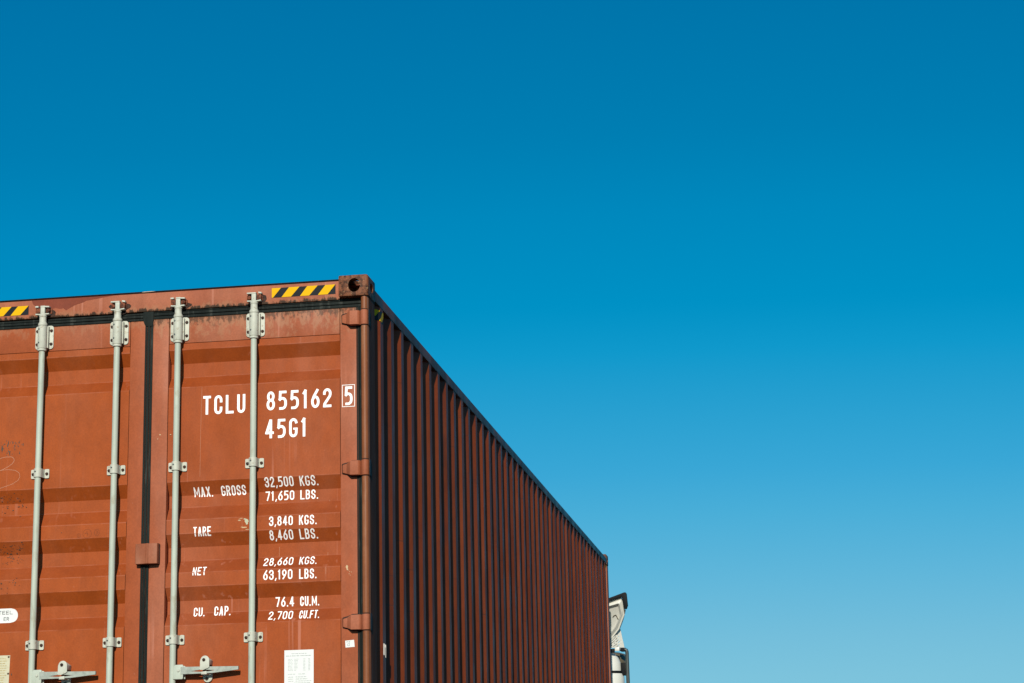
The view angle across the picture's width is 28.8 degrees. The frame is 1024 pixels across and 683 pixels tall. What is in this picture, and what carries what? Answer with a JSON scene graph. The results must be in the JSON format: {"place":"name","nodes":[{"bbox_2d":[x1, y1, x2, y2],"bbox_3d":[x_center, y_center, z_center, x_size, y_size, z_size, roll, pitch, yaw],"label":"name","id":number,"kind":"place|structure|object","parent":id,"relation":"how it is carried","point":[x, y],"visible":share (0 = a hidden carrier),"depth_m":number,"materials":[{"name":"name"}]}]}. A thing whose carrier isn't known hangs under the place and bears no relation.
{"place":"outdoors","nodes":[
{"label":"outdoors","id":0,"kind":"place"},
{"bbox_2d":[0,0,1023,682],"label":"sky","id":1,"kind":"structure","parent":0,"point":[739,284],"materials":[{"name":"blue"}]},
{"bbox_2d":[609,592,629,682],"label":"truck","id":2,"kind":"object","parent":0,"point":[618,604],"visible":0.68,"depth_m":23.37,"materials":[{"name":"white paint"}]},
{"bbox_3d":[-0.985,4.536,15.906,2.400,1.300,12.080,-3,-14,8],"label":"container trailer","id":3,"kind":"object","parent":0,"visible":0},
{"bbox_2d":[0,274,611,682],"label":"shipping container","id":4,"kind":"object","parent":3,"relation":"on","point":[318,482],"visible":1,"depth_m":10.77,"materials":[{"name":"metal"}]},
{"bbox_2d":[0,313,147,682],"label":"door","id":5,"kind":"structure","parent":4,"relation":"in","point":[74,526],"depth_m":10.77,"materials":[{"name":"paint"}]},
{"bbox_2d":[135,298,362,682],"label":"door","id":6,"kind":"structure","parent":4,"relation":"in","point":[309,573],"depth_m":10.61,"materials":[{"name":"paint"}]}
]}

